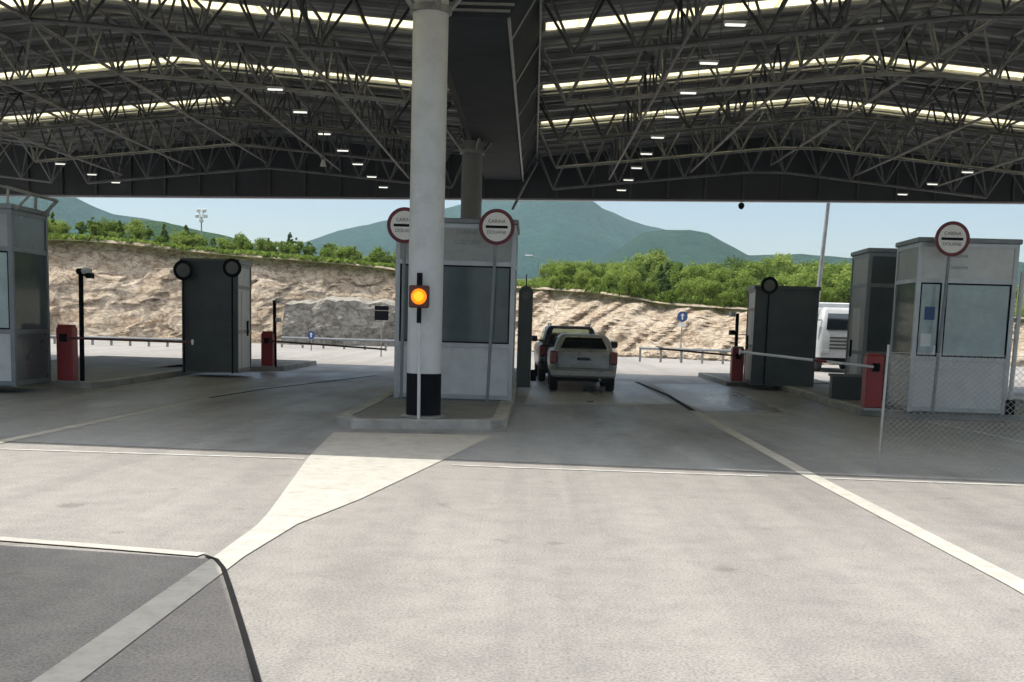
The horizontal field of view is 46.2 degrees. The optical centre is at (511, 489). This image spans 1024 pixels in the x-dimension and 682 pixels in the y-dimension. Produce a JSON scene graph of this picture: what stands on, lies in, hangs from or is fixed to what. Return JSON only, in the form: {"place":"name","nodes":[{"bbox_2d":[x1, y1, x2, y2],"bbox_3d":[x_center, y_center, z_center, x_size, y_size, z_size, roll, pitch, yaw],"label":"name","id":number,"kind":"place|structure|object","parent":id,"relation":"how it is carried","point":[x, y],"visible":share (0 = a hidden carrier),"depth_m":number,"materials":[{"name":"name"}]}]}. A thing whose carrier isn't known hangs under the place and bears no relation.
{"place":"outdoors","nodes":[
{"label":"outdoors","id":0,"kind":"place"},
{"bbox_2d":[0,197,199,233],"bbox_3d":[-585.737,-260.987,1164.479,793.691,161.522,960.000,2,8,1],"label":"mountain","id":1,"kind":"structure","parent":0,"point":[71,210],"depth_m":1207.19,"materials":[{"name":"green plant"}]},
{"bbox_2d":[70,220,302,254],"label":"hill","id":2,"kind":"structure","parent":0,"point":[156,226],"depth_m":501.51,"materials":[{"name":"green plant"}]},
{"bbox_2d":[299,200,664,278],"bbox_3d":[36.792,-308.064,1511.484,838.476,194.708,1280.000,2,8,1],"label":"mountain","id":3,"kind":"structure","parent":0,"point":[573,231],"depth_m":1383.54,"materials":[{"name":"green plant"}]},
{"bbox_2d":[0,339,1023,681],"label":"road","id":4,"kind":"structure","parent":0,"point":[454,571],"depth_m":8.22,"materials":[{"name":"concrete"}]},
{"bbox_2d":[0,537,204,555],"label":"edge line","id":5,"kind":"object","parent":4,"relation":"on","point":[167,551],"visible":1,"depth_m":8.62,"materials":[{"name":"paint"}]},
{"bbox_2d":[50,335,181,346],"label":"guardrail","id":6,"kind":"object","parent":4,"relation":"on","point":[92,341],"visible":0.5,"depth_m":56.49,"materials":[{"name":"metal"}]},
{"bbox_2d":[8,449,303,458],"bbox_3d":[-4.671,-0.438,14.299,4.396,0.001,0.114,2,8,1],"label":"edge line","id":7,"kind":"object","parent":4,"relation":"on","point":[154,453],"visible":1,"depth_m":14.30,"materials":[{"name":"paint"}]},
{"bbox_2d":[203,555,261,681],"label":"tar seam","id":8,"kind":"object","parent":4,"relation":"on","point":[248,651],"visible":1,"depth_m":6.57,"materials":[{"name":"black asphalt"}]},
{"bbox_2d":[32,432,492,681],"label":"lane marking","id":9,"kind":"object","parent":4,"relation":"on","point":[337,469],"visible":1,"depth_m":11.45,"materials":[{"name":"paint"}]},
{"bbox_2d":[281,337,394,349],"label":"guardrail","id":10,"kind":"object","parent":4,"relation":"on","point":[343,339],"visible":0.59,"depth_m":61.65,"materials":[{"name":"metal"}]},
{"bbox_2d":[282,296,394,345],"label":"retaining wall","id":11,"kind":"structure","parent":4,"relation":"on","point":[341,317],"depth_m":69.35,"materials":[{"name":"stone"}]},
{"bbox_2d":[374,306,388,356],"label":"road sign","id":12,"kind":"object","parent":4,"relation":"on","point":[381,315],"visible":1,"depth_m":51.54,"materials":[{"name":"metal"}]},
{"bbox_2d":[452,464,763,475],"bbox_3d":[1.131,-0.221,13.982,3.680,0.001,0.101,2,8,3],"label":"edge line","id":13,"kind":"object","parent":4,"relation":"on","point":[610,470],"visible":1,"depth_m":13.98,"materials":[{"name":"paint"}]},
{"bbox_2d":[677,311,687,352],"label":"road sign","id":14,"kind":"object","parent":4,"relation":"on","point":[682,316],"visible":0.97,"depth_m":57.29,"materials":[{"name":"metal"}]},
{"bbox_2d":[531,346,838,364],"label":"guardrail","id":15,"kind":"object","parent":4,"relation":"on","point":[656,354],"visible":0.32,"depth_m":62.10,"materials":[{"name":"grey metal"}]},
{"bbox_2d":[639,347,744,363],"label":"guardrail","id":16,"kind":"object","parent":4,"relation":"on","point":[681,353],"visible":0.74,"depth_m":55.51,"materials":[{"name":"metal"}]},
{"bbox_2d":[817,203,829,309],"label":"street lamp","id":17,"kind":"object","parent":4,"relation":"on","point":[820,270],"visible":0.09,"depth_m":48.85,"materials":[{"name":"metal"}]},
{"bbox_2d":[814,302,848,370],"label":"white truck","id":18,"kind":"object","parent":4,"relation":"on","point":[832,328],"visible":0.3,"depth_m":48.51,"materials":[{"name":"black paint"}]},
{"bbox_2d":[690,411,1023,593],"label":"lane marking","id":19,"kind":"object","parent":4,"relation":"on","point":[998,573],"visible":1,"depth_m":10.95,"materials":[{"name":"paint"}]},
{"bbox_2d":[828,478,1023,485],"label":"edge line","id":20,"kind":"object","parent":4,"relation":"on","point":[924,481],"visible":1,"depth_m":13.81,"materials":[{"name":"paint"}]},
{"bbox_2d":[0,355,1023,481],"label":"pavement","id":21,"kind":"structure","parent":0,"point":[814,437],"depth_m":19.22,"materials":[{"name":"concrete"}]},
{"bbox_2d":[0,356,200,388],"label":"traffic island","id":22,"kind":"structure","parent":21,"relation":"on","point":[106,371],"depth_m":30.72,"materials":[{"name":"concrete"}]},
{"bbox_2d":[0,203,50,386],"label":"inspection booth","id":23,"kind":"object","parent":22,"relation":"on","point":[25,351],"visible":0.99,"depth_m":23.76,"materials":[{"name":"grey metal"}]},
{"bbox_2d":[0,251,9,329],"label":"window","id":24,"kind":"structure","parent":23,"relation":"in","point":[4,277],"depth_m":23.25,"materials":[{"name":"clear glass"}]},
{"bbox_2d":[0,185,57,215],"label":"awning frame","id":25,"kind":"object","parent":23,"relation":"on","point":[48,209],"visible":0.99,"depth_m":23.35,"materials":[{"name":"metal"}]},
{"bbox_2d":[14,251,46,329],"bbox_3d":[-9.665,-3.971,24.072,0.010,1.502,1.580,2,8,1],"label":"side window","id":26,"kind":"structure","parent":23,"relation":"in","point":[30,269],"depth_m":24.07,"materials":[{"name":"grey glass"}]},
{"bbox_2d":[76,268,93,380],"bbox_3d":[-9.135,-3.521,25.693,0.310,2.402,0.392,2,8,1],"label":"camera pole","id":27,"kind":"object","parent":22,"relation":"on","point":[85,272],"visible":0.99,"depth_m":25.68,"materials":[{"name":"black metal"}]},
{"bbox_2d":[0,398,210,442],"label":"lane marking","id":28,"kind":"object","parent":21,"relation":"on","point":[78,425],"visible":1,"depth_m":17.99,"materials":[{"name":"paint"}]},
{"bbox_2d":[56,324,193,382],"bbox_3d":[-8.052,-2.797,25.058,2.887,1.210,0.455,2,8,1],"label":"lane barrier","id":29,"kind":"object","parent":21,"relation":"on","point":[67,338],"visible":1,"depth_m":24.96,"materials":[{"name":"metal"}]},
{"bbox_2d":[173,260,193,371],"bbox_3d":[-8.428,-4.448,30.813,0.520,2.853,0.054,2,8,1],"label":"round sign","id":30,"kind":"object","parent":21,"relation":"on","point":[183,270],"visible":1,"depth_m":30.64,"materials":[{"name":"black metal"}]},
{"bbox_2d":[180,258,252,372],"bbox_3d":[-7.856,-4.634,32.021,1.527,2.920,1.830,2,8,-1],"label":"inspection booth","id":31,"kind":"object","parent":21,"relation":"on","point":[207,295],"visible":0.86,"depth_m":31.22,"materials":[{"name":"black paint"}]},
{"bbox_2d":[241,292,248,367],"bbox_3d":[-7.138,-4.274,32.126,0.051,1.980,0.788,2,8,-1],"label":"door","id":32,"kind":"structure","parent":31,"relation":"in","point":[244,296],"depth_m":32.11,"materials":[{"name":"black paint"}]},
{"bbox_2d":[223,258,240,373],"bbox_3d":[-7.166,-4.438,30.744,0.480,2.927,0.054,2,8,1],"label":"round sign","id":33,"kind":"object","parent":21,"relation":"on","point":[231,267],"visible":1,"depth_m":30.57,"materials":[{"name":"black metal"}]},
{"bbox_2d":[149,359,316,371],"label":"traffic island","id":34,"kind":"structure","parent":21,"relation":"on","point":[283,365],"depth_m":37.42,"materials":[{"name":"concrete"}]},
{"bbox_2d":[273,298,281,366],"bbox_3d":[-6.893,-4.583,35.127,0.248,2.012,0.435,2,8,1],"label":"camera pole","id":35,"kind":"object","parent":34,"relation":"on","point":[277,300],"visible":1,"depth_m":35.10,"materials":[{"name":"black metal"}]},
{"bbox_2d":[260,331,385,367],"bbox_3d":[-5.490,-4.044,35.039,3.670,1.050,0.455,2,8,1],"label":"lane barrier","id":36,"kind":"object","parent":21,"relation":"on","point":[268,340],"visible":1,"depth_m":34.93,"materials":[{"name":"metal"}]},
{"bbox_2d":[336,368,517,429],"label":"traffic island","id":37,"kind":"structure","parent":21,"relation":"on","point":[386,410],"depth_m":19.41,"materials":[{"name":"concrete"}]},
{"bbox_2d":[387,207,409,399],"bbox_3d":[-2.064,-3.523,22.842,0.670,3.616,0.087,2,8,1],"label":"customs sign","id":38,"kind":"object","parent":37,"relation":"on","point":[398,224],"visible":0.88,"depth_m":22.63,"materials":[{"name":"white metal"}]},
{"bbox_2d":[409,273,429,418],"bbox_3d":[-1.443,-2.196,18.454,0.310,2.246,0.196,2,8,1],"label":"traffic light","id":39,"kind":"object","parent":37,"relation":"on","point":[419,294],"visible":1,"depth_m":18.33,"materials":[{"name":"white paint"}]},
{"bbox_2d":[394,218,519,400],"bbox_3d":[-1.093,-3.667,24.555,2.392,3.480,2.680,2,8,1],"label":"inspection booth","id":40,"kind":"object","parent":37,"relation":"on","point":[468,267],"visible":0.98,"depth_m":23.31,"materials":[{"name":"metal"}]},
{"bbox_2d":[399,264,408,340],"bbox_3d":[-2.053,-3.628,23.297,0.254,1.488,0.027,2,8,1],"label":"window","id":41,"kind":"structure","parent":40,"relation":"in","point":[407,265],"depth_m":23.30,"materials":[{"name":"grey glass"}]},
{"bbox_2d":[442,265,510,343],"bbox_3d":[-0.940,-3.593,23.284,1.803,1.488,0.027,2,8,1],"label":"window","id":42,"kind":"structure","parent":40,"relation":"in","point":[467,289],"depth_m":23.28,"materials":[{"name":"grey glass"}]},
{"bbox_2d":[479,209,514,401],"bbox_3d":[-0.330,-3.478,22.820,0.670,3.636,0.087,2,8,1],"label":"customs sign","id":43,"kind":"object","parent":37,"relation":"on","point":[496,227],"visible":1,"depth_m":22.59,"materials":[{"name":"white metal"}]},
{"bbox_2d":[0,0,1023,418],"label":"border canopy","id":44,"kind":"object","parent":37,"relation":"on","point":[436,104],"visible":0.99,"depth_m":29.79,"materials":[{"name":"white metal"}]},
{"bbox_2d":[679,45,700,93],"bbox_3d":[3.366,-7.985,22.762,0.376,0.930,0.090,2,8,1],"label":"ceiling lamp","id":45,"kind":"object","parent":44,"relation":"hanging from","point":[688,91],"visible":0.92,"depth_m":22.78,"materials":[{"name":"white"}]},
{"bbox_2d":[698,6,722,64],"bbox_3d":[3.324,-7.617,20.138,0.376,0.930,0.090,2,8,1],"label":"ceiling lamp","id":46,"kind":"object","parent":44,"relation":"hanging from","point":[708,62],"visible":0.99,"depth_m":20.16,"materials":[{"name":"white metal"}]},
{"bbox_2d":[723,0,748,26],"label":"ceiling lamp","id":47,"kind":"object","parent":44,"relation":"hanging from","point":[734,23],"visible":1,"depth_m":17.54,"materials":[{"name":"white"}]},
{"bbox_2d":[516,274,535,387],"bbox_3d":[0.372,-3.772,28.560,0.470,2.660,0.412,2,8,1],"label":"lane terminal","id":48,"kind":"object","parent":37,"relation":"on","point":[525,374],"visible":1,"depth_m":28.40,"materials":[{"name":"black paint"}]},
{"bbox_2d":[532,323,594,380],"bbox_3d":[1.626,-4.155,36.112,2.120,1.669,4.570,2,8,-1],"label":"parked car","id":49,"kind":"object","parent":21,"relation":"on","point":[550,332],"visible":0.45,"depth_m":34.11,"materials":[{"name":"paint"}]},
{"bbox_2d":[524,381,670,403],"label":"concrete slab","id":50,"kind":"structure","parent":21,"relation":"on","point":[584,391],"depth_m":29.06,"materials":[{"name":"grey concrete"}]},
{"bbox_2d":[542,329,617,391],"bbox_3d":[1.791,-3.483,31.458,2.000,1.644,4.170,2,8,1],"label":"parked car","id":51,"kind":"object","parent":50,"relation":"on","point":[591,357],"visible":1,"depth_m":29.51,"materials":[{"name":"grey paint"}]},
{"bbox_2d":[635,382,695,410],"bbox_3d":[3.744,-2.401,30.012,0.264,0.001,11.538,2,8,0],"label":"drain channel","id":52,"kind":"object","parent":21,"relation":"on","point":[679,402],"visible":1,"depth_m":28.49,"materials":[{"name":"black metal"}]},
{"bbox_2d":[658,346,744,382],"bbox_3d":[5.380,-3.597,34.229,2.459,1.030,0.455,2,8,1],"label":"lane barrier","id":53,"kind":"object","parent":21,"relation":"on","point":[736,366],"visible":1,"depth_m":34.10,"materials":[{"name":"metal"}]},
{"bbox_2d":[653,384,785,411],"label":"concrete slab","id":54,"kind":"structure","parent":21,"relation":"on","point":[712,397],"depth_m":28.74,"materials":[{"name":"grey concrete"}]},
{"bbox_2d":[698,372,828,386],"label":"traffic island","id":55,"kind":"structure","parent":21,"relation":"on","point":[721,378],"depth_m":36.72,"materials":[{"name":"concrete"}]},
{"bbox_2d":[729,311,738,345],"bbox_3d":[6.384,-4.122,34.617,0.289,2.020,0.478,2,8,1],"label":"camera pole","id":56,"kind":"object","parent":55,"relation":"on","point":[736,330],"visible":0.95,"depth_m":34.55,"materials":[{"name":"black metal"}]},
{"bbox_2d":[761,277,777,385],"bbox_3d":[6.934,-4.296,32.655,0.460,2.944,0.054,2,8,1],"label":"round sign","id":57,"kind":"object","parent":21,"relation":"on","point":[769,285],"visible":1,"depth_m":32.48,"materials":[{"name":"black metal"}]},
{"bbox_2d":[771,382,1023,421],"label":"traffic island","id":58,"kind":"structure","parent":21,"relation":"on","point":[819,392],"depth_m":25.17,"materials":[{"name":"concrete"}]},
{"bbox_2d":[743,285,820,386],"bbox_3d":[7.546,-4.321,33.760,1.796,2.720,1.830,2,8,4],"label":"inspection booth","id":59,"kind":"object","parent":58,"relation":"on","point":[792,320],"visible":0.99,"depth_m":32.93,"materials":[{"name":"black paint"}]},
{"bbox_2d":[746,311,752,379],"bbox_3d":[6.680,-4.113,33.899,0.051,1.980,0.788,2,8,4],"label":"door","id":60,"kind":"structure","parent":59,"relation":"in","point":[749,336],"depth_m":33.88,"materials":[{"name":"black paint"}]},
{"bbox_2d":[739,349,884,410],"bbox_3d":[5.946,-2.200,23.996,2.914,1.146,0.455,2,8,1],"label":"lane barrier","id":61,"kind":"object","parent":58,"relation":"on","point":[872,365],"visible":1,"depth_m":23.87,"materials":[{"name":"metal"}]},
{"bbox_2d":[828,373,887,400],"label":"wall","id":62,"kind":"structure","parent":58,"relation":"on","point":[845,386],"depth_m":27.43,"materials":[{"name":"grey concrete"}]},
{"bbox_2d":[844,248,896,374],"bbox_3d":[8.680,-3.919,28.517,1.080,3.450,1.980,2,8,4],"label":"inspection booth","id":63,"kind":"object","parent":58,"relation":"on","point":[872,287],"visible":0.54,"depth_m":27.64,"materials":[{"name":"black paint"}]},
{"bbox_2d":[849,308,860,373],"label":"door","id":64,"kind":"structure","parent":63,"relation":"in","point":[854,342],"depth_m":28.64,"materials":[{"name":"black paint"}]},
{"bbox_2d":[930,221,969,413],"bbox_3d":[8.421,-3.322,23.316,0.670,3.703,0.087,2,8,1],"label":"customs sign","id":65,"kind":"object","parent":58,"relation":"on","point":[952,238],"visible":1,"depth_m":23.09,"materials":[{"name":"white metal"}]},
{"bbox_2d":[886,237,1022,414],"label":"inspection booth","id":66,"kind":"object","parent":58,"relation":"on","point":[980,301],"visible":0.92,"depth_m":23.73,"materials":[{"name":"metal"}]},
{"bbox_2d":[892,283,915,355],"bbox_3d":[8.035,-3.485,24.566,0.010,1.443,1.580,2,8,4],"label":"side window","id":67,"kind":"structure","parent":66,"relation":"in","point":[905,296],"depth_m":24.58,"materials":[{"name":"grey glass"}]},
{"bbox_2d":[916,282,941,356],"bbox_3d":[8.235,-3.360,23.719,0.410,1.443,0.027,2,8,4],"label":"window","id":68,"kind":"structure","parent":66,"relation":"in","point":[930,295],"depth_m":23.71,"materials":[{"name":"grey glass"}]},
{"bbox_2d":[941,283,1011,358],"bbox_3d":[9.149,-3.325,23.662,1.255,1.443,0.027,2,8,4],"label":"window","id":69,"kind":"structure","parent":66,"relation":"in","point":[976,317],"depth_m":23.66,"materials":[{"name":"grey glass"}]},
{"bbox_2d":[1005,272,1023,414],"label":"leaning post","id":70,"kind":"object","parent":58,"relation":"on","point":[1016,340],"visible":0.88,"depth_m":23.65,"materials":[{"name":"grey metal"}]},
{"bbox_2d":[876,345,1023,475],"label":"chain link fence","id":71,"kind":"object","parent":21,"relation":"on","point":[883,409],"visible":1,"depth_m":14.32,"materials":[{"name":"metal"}]},
{"bbox_2d":[48,237,1023,366],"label":"rock cliff","id":72,"kind":"structure","parent":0,"point":[131,290],"depth_m":68.26,"materials":[{"name":"beige stone"}]},
{"bbox_2d":[48,239,1023,309],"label":"hillside","id":73,"kind":"structure","parent":0,"point":[517,279],"depth_m":71.61,"materials":[{"name":"beige stone"}]},
{"bbox_2d":[54,221,71,233],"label":"leafy tree","id":74,"kind":"object","parent":73,"relation":"on","point":[63,227],"visible":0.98,"depth_m":69.06,"materials":[{"name":"green plant"}]},
{"bbox_2d":[74,221,88,233],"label":"sapling","id":75,"kind":"object","parent":73,"relation":"on","point":[78,225],"visible":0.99,"depth_m":70.61,"materials":[{"name":"green plant"}]},
{"bbox_2d":[87,217,103,235],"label":"sapling","id":76,"kind":"object","parent":73,"relation":"on","point":[92,225],"visible":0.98,"depth_m":71.28,"materials":[{"name":"green plant"}]},
{"bbox_2d":[99,216,117,234],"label":"leafy tree","id":77,"kind":"object","parent":73,"relation":"on","point":[109,226],"visible":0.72,"depth_m":73.76,"materials":[{"name":"green plant"}]},
{"bbox_2d":[123,218,147,238],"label":"leafy tree","id":78,"kind":"object","parent":73,"relation":"on","point":[138,223],"visible":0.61,"depth_m":74.07,"materials":[{"name":"green plant"}]},
{"bbox_2d":[342,245,359,259],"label":"leafy tree","id":79,"kind":"object","parent":73,"relation":"on","point":[348,251],"visible":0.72,"depth_m":77.22,"materials":[{"name":"green plant"}]},
{"bbox_2d":[48,233,1023,316],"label":"undergrowth","id":80,"kind":"object","parent":73,"relation":"on","point":[538,283],"visible":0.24,"depth_m":71.41,"materials":[{"name":"green plant"}]},
{"bbox_2d":[555,260,577,282],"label":"leafy tree","id":81,"kind":"object","parent":73,"relation":"on","point":[563,269],"visible":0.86,"depth_m":75.52,"materials":[{"name":"green plant"}]},
{"bbox_2d":[573,269,591,286],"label":"leafy tree","id":82,"kind":"object","parent":73,"relation":"on","point":[583,279],"visible":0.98,"depth_m":71.73,"materials":[{"name":"green plant"}]},
{"bbox_2d":[599,275,618,289],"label":"leafy tree","id":83,"kind":"object","parent":73,"relation":"on","point":[611,281],"visible":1,"depth_m":70.53,"materials":[{"name":"green plant"}]},
{"bbox_2d":[616,267,641,295],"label":"leafy tree","id":84,"kind":"object","parent":73,"relation":"on","point":[626,279],"visible":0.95,"depth_m":69.31,"materials":[{"name":"green plant"}]},
{"bbox_2d":[628,277,648,296],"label":"leafy tree","id":85,"kind":"object","parent":73,"relation":"on","point":[638,287],"visible":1,"depth_m":69.03,"materials":[{"name":"green plant"}]},
{"bbox_2d":[642,282,659,296],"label":"leafy tree","id":86,"kind":"object","parent":73,"relation":"on","point":[651,289],"visible":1,"depth_m":69.29,"materials":[{"name":"green plant"}]},
{"bbox_2d":[639,250,670,276],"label":"leafy tree","id":87,"kind":"object","parent":73,"relation":"on","point":[650,266],"visible":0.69,"depth_m":95.66,"materials":[{"name":"green plant"}]},
{"bbox_2d":[654,264,667,294],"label":"conifer tree","id":88,"kind":"object","parent":73,"relation":"on","point":[660,278],"visible":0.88,"depth_m":75.52,"materials":[{"name":"green plant"}]},
{"bbox_2d":[674,277,694,299],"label":"leafy tree","id":89,"kind":"object","parent":73,"relation":"on","point":[686,290],"visible":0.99,"depth_m":68.27,"materials":[{"name":"green plant"}]},
{"bbox_2d":[678,260,711,292],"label":"leafy tree","id":90,"kind":"object","parent":73,"relation":"on","point":[693,271],"visible":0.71,"depth_m":76.97,"materials":[{"name":"green plant"}]},
{"bbox_2d":[691,277,714,300],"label":"leafy tree","id":91,"kind":"object","parent":73,"relation":"on","point":[704,286],"visible":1,"depth_m":67.90,"materials":[{"name":"green plant"}]},
{"bbox_2d":[706,280,724,300],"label":"leafy tree","id":92,"kind":"object","parent":73,"relation":"on","point":[718,284],"visible":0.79,"depth_m":68.15,"materials":[{"name":"green plant"}]},
{"bbox_2d":[708,267,731,285],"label":"leafy tree","id":93,"kind":"object","parent":73,"relation":"on","point":[715,274],"visible":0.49,"depth_m":79.49,"materials":[{"name":"green plant"}]},
{"bbox_2d":[718,289,735,304],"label":"leafy tree","id":94,"kind":"object","parent":73,"relation":"on","point":[726,296],"visible":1,"depth_m":67.30,"materials":[{"name":"green plant"}]},
{"bbox_2d":[717,275,740,298],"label":"leafy tree","id":95,"kind":"object","parent":73,"relation":"on","point":[732,285],"visible":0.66,"depth_m":72.28,"materials":[{"name":"green plant"}]},
{"bbox_2d":[719,255,751,272],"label":"leafy tree","id":96,"kind":"object","parent":73,"relation":"on","point":[732,261],"visible":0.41,"depth_m":92.69,"materials":[{"name":"green plant"}]},
{"bbox_2d":[732,284,749,303],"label":"leafy tree","id":97,"kind":"object","parent":73,"relation":"on","point":[742,296],"visible":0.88,"depth_m":66.86,"materials":[{"name":"green plant"}]},
{"bbox_2d":[733,270,757,292],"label":"leafy tree","id":98,"kind":"object","parent":73,"relation":"on","point":[743,277],"visible":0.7,"depth_m":71.34,"materials":[{"name":"green plant"}]},
{"bbox_2d":[733,261,766,285],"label":"leafy tree","id":99,"kind":"object","parent":73,"relation":"on","point":[756,270],"visible":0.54,"depth_m":79.58,"materials":[{"name":"green plant"}]},
{"bbox_2d":[743,256,777,283],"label":"leafy tree","id":100,"kind":"object","parent":73,"relation":"on","point":[766,268],"visible":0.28,"depth_m":87.50,"materials":[{"name":"green plant"}]},
{"bbox_2d":[763,266,792,279],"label":"leafy tree","id":101,"kind":"object","parent":73,"relation":"on","point":[773,274],"visible":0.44,"depth_m":86.22,"materials":[{"name":"green plant"}]},
{"bbox_2d":[763,252,796,274],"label":"leafy tree","id":102,"kind":"object","parent":73,"relation":"on","point":[789,267],"visible":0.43,"depth_m":88.66,"materials":[{"name":"green plant"}]},
{"bbox_2d":[775,272,799,285],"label":"leafy tree","id":103,"kind":"object","parent":73,"relation":"on","point":[795,283],"visible":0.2,"depth_m":66.27,"materials":[{"name":"green plant"}]},
{"bbox_2d":[804,271,841,293],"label":"leafy tree","id":104,"kind":"object","parent":73,"relation":"on","point":[825,281],"visible":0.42,"depth_m":75.58,"materials":[{"name":"green plant"}]},
{"bbox_2d":[812,284,834,302],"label":"leafy tree","id":105,"kind":"object","parent":73,"relation":"on","point":[825,295],"visible":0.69,"depth_m":66.85,"materials":[{"name":"green plant"}]},
{"bbox_2d":[833,282,850,302],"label":"leafy tree","id":106,"kind":"object","parent":73,"relation":"on","point":[843,291],"visible":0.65,"depth_m":67.59,"materials":[{"name":"green plant"}]},
{"bbox_2d":[50,99,1023,261],"label":"sky","id":107,"kind":"structure","parent":0,"point":[759,228],"materials":[{"name":"blue"}]},
{"bbox_2d":[592,230,1023,291],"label":"hill","id":108,"kind":"structure","parent":0,"point":[687,246],"depth_m":985.34,"materials":[{"name":"green plant"}]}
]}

